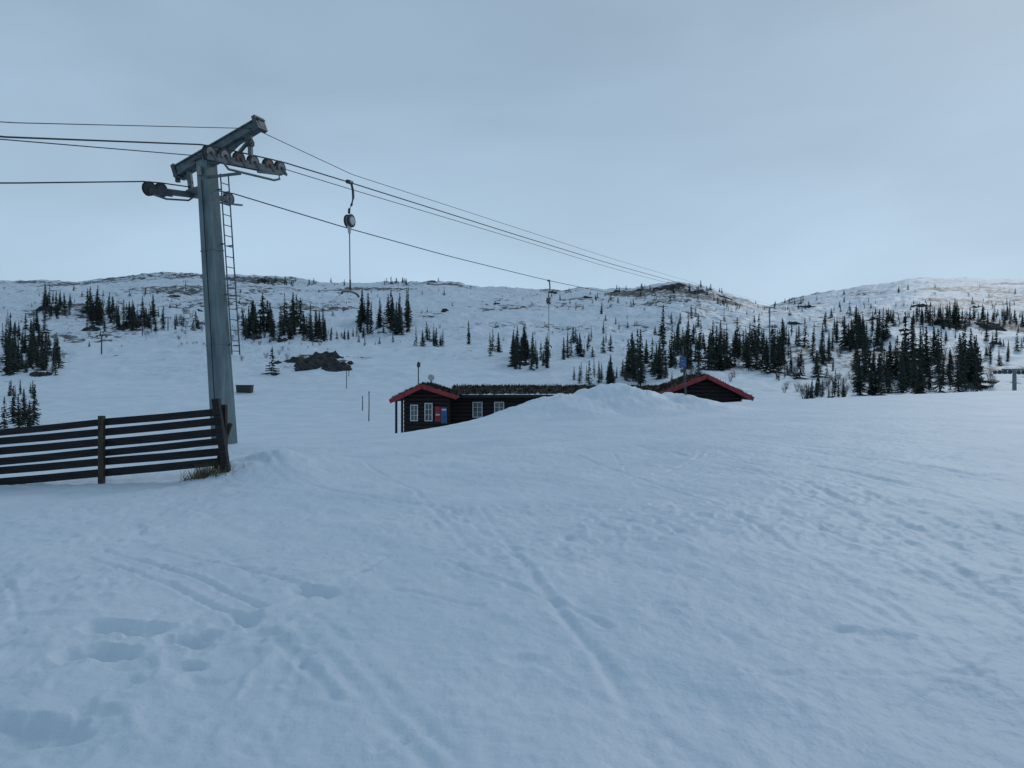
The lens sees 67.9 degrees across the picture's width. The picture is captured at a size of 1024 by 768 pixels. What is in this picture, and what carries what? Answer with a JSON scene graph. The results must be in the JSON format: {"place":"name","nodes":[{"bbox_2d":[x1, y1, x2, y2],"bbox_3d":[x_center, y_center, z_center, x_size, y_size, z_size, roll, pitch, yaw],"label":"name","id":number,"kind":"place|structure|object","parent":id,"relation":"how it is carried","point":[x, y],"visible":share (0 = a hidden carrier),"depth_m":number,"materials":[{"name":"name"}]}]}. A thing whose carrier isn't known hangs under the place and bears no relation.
{"place":"outdoors","nodes":[
{"label":"outdoors","id":0,"kind":"place"},
{"bbox_2d":[0,272,1023,767],"bbox_3d":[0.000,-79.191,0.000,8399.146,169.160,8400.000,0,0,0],"label":"snow ground","id":1,"kind":"structure","parent":0,"point":[618,572],"depth_m":6.99,"materials":[{"name":"white snow"}]},
{"bbox_2d":[0,396,9,428],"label":"spruce tree","id":2,"kind":"object","parent":1,"relation":"on","point":[4,417],"visible":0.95,"depth_m":71.81,"materials":[{"name":"green plant"}]},
{"bbox_2d":[6,386,17,423],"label":"spruce tree","id":3,"kind":"object","parent":1,"relation":"on","point":[12,412],"visible":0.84,"depth_m":77.68,"materials":[{"name":"green plant"}]},
{"bbox_2d":[12,394,26,427],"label":"spruce tree","id":4,"kind":"object","parent":1,"relation":"on","point":[20,422],"visible":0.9,"depth_m":68.93,"materials":[{"name":"green plant"}]},
{"bbox_2d":[19,389,32,421],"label":"spruce tree","id":5,"kind":"object","parent":1,"relation":"on","point":[24,405],"visible":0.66,"depth_m":79.16,"materials":[{"name":"green plant"}]},
{"bbox_2d":[22,400,35,426],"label":"spruce tree","id":6,"kind":"object","parent":1,"relation":"on","point":[29,412],"visible":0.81,"depth_m":69.89,"materials":[{"name":"green plant"}]},
{"bbox_2d":[28,385,41,424],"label":"spruce tree","id":7,"kind":"object","parent":1,"relation":"on","point":[34,410],"visible":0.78,"depth_m":75.18,"materials":[{"name":"green plant"}]},
{"bbox_2d":[96,335,107,353],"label":"ski lift pylon","id":8,"kind":"object","parent":1,"relation":"on","point":[106,336],"visible":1,"depth_m":179.97,"materials":[{"name":"metal"}]},
{"bbox_2d":[0,398,232,484],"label":"wooden fence","id":9,"kind":"object","parent":1,"relation":"on","point":[219,421],"visible":0.94,"depth_m":12.56,"materials":[{"name":"brown wood"}]},
{"bbox_2d":[178,461,247,482],"bbox_3d":[-4.850,1.361,12.281,1.118,0.429,0.614,0,0,-16],"label":"dead grass tuft","id":10,"kind":"object","parent":1,"relation":"on","point":[208,472],"visible":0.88,"depth_m":12.23,"materials":[{"name":"brown plant"}]},
{"bbox_2d":[142,115,287,443],"bbox_3d":[-7.447,-2.204,19.441,2.904,8.846,3.208,0,0,23],"label":"ski lift pylon","id":11,"kind":"object","parent":1,"relation":"on","point":[205,193],"visible":0.99,"depth_m":19.34,"materials":[{"name":"metal"}]},
{"bbox_2d":[0,135,763,305],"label":"lift cable","id":12,"kind":"object","parent":11,"relation":"attached to","point":[285,163],"visible":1,"depth_m":19.43,"materials":[{"name":"metal"}]},
{"bbox_2d":[340,179,359,296],"bbox_3d":[-4.912,-4.425,23.071,0.240,3.514,0.948,0,0,23],"label":"bar hanger","id":13,"kind":"object","parent":12,"relation":"hanging from","point":[349,221],"visible":1,"depth_m":23.02,"materials":[{"name":"metal"}]},
{"bbox_2d":[0,139,765,308],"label":"lift cable","id":14,"kind":"object","parent":11,"relation":"attached to","point":[288,170],"visible":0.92,"depth_m":20.90,"materials":[{"name":"metal"}]},
{"bbox_2d":[0,121,765,303],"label":"lift cable","id":15,"kind":"object","parent":11,"relation":"attached to","point":[289,145],"visible":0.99,"depth_m":18.70,"materials":[{"name":"metal"}]},
{"bbox_2d":[0,181,767,316],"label":"lift cable","id":16,"kind":"object","parent":11,"relation":"attached to","point":[287,210],"visible":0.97,"depth_m":22.47,"materials":[{"name":"metal"}]},
{"bbox_2d":[546,280,551,347],"bbox_3d":[2.157,-4.104,44.333,0.240,3.964,0.948,0,0,23],"label":"bar hanger","id":17,"kind":"object","parent":16,"relation":"hanging from","point":[548,301],"visible":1,"depth_m":44.25,"materials":[{"name":"metal"}]},
{"bbox_2d":[236,385,253,392],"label":"waste container","id":18,"kind":"object","parent":1,"relation":"on","point":[244,388],"visible":1,"depth_m":112.82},
{"bbox_2d":[262,347,279,374],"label":"spruce tree","id":19,"kind":"object","parent":1,"relation":"on","point":[273,365],"visible":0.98,"depth_m":142.66,"materials":[{"name":"green plant"}]},
{"bbox_2d":[466,320,470,343],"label":"spruce tree","id":20,"kind":"object","parent":1,"relation":"on","point":[468,335],"visible":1,"depth_m":201.31,"materials":[{"name":"green plant"}]},
{"bbox_2d":[0,278,1006,376],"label":"rock outcrop","id":21,"kind":"object","parent":1,"relation":"on","point":[330,363],"visible":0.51,"depth_m":164.28,"materials":[{"name":"grey stone"}]},
{"bbox_2d":[0,285,1013,398],"bbox_3d":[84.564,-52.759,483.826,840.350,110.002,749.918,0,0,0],"label":"birch scrub","id":22,"kind":"object","parent":1,"relation":"on","point":[991,376],"visible":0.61,"depth_m":163.13,"materials":[{"name":"brown plant"}]},
{"bbox_2d":[0,276,1023,398],"bbox_3d":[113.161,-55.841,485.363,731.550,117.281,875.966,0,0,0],"label":"spruce forest","id":23,"kind":"object","parent":1,"relation":"on","point":[909,374],"visible":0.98,"depth_m":181.17,"materials":[{"name":"green plant"}]},
{"bbox_2d":[389,362,754,432],"bbox_3d":[3.761,2.343,47.852,21.590,7.515,9.375,0,0,0],"label":"log cabin","id":24,"kind":"object","parent":1,"relation":"on","point":[427,405],"visible":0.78,"depth_m":45.87,"materials":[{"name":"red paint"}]},
{"bbox_2d":[410,402,503,420],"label":"windows","id":25,"kind":"structure","parent":24,"relation":"in","point":[476,406],"depth_m":43.77,"materials":[{"name":"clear glass"}]},
{"bbox_2d":[657,305,667,342],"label":"spruce tree","id":26,"kind":"object","parent":1,"relation":"on","point":[662,329],"visible":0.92,"depth_m":215.35,"materials":[{"name":"green plant"}]},
{"bbox_2d":[679,346,686,394],"bbox_3d":[7.552,-0.424,33.477,0.361,2.544,0.135,0,0,0],"label":"sign post","id":27,"kind":"object","parent":1,"relation":"on","point":[682,361],"visible":0.89,"depth_m":33.43,"materials":[{"name":"metal"}]},
{"bbox_2d":[764,307,774,364],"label":"ski lift pylon","id":28,"kind":"object","parent":1,"relation":"on","point":[769,328],"visible":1,"depth_m":183.30,"materials":[{"name":"metal"}]},
{"bbox_2d":[993,369,1023,390],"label":"ski lift pylon","id":29,"kind":"object","parent":1,"relation":"on","point":[1013,372],"visible":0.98,"depth_m":77.87,"materials":[{"name":"metal"}]},
{"bbox_2d":[0,0,1023,305],"label":"sky","id":30,"kind":"structure","parent":0,"point":[768,152],"materials":[{"name":"blue"}]}
]}

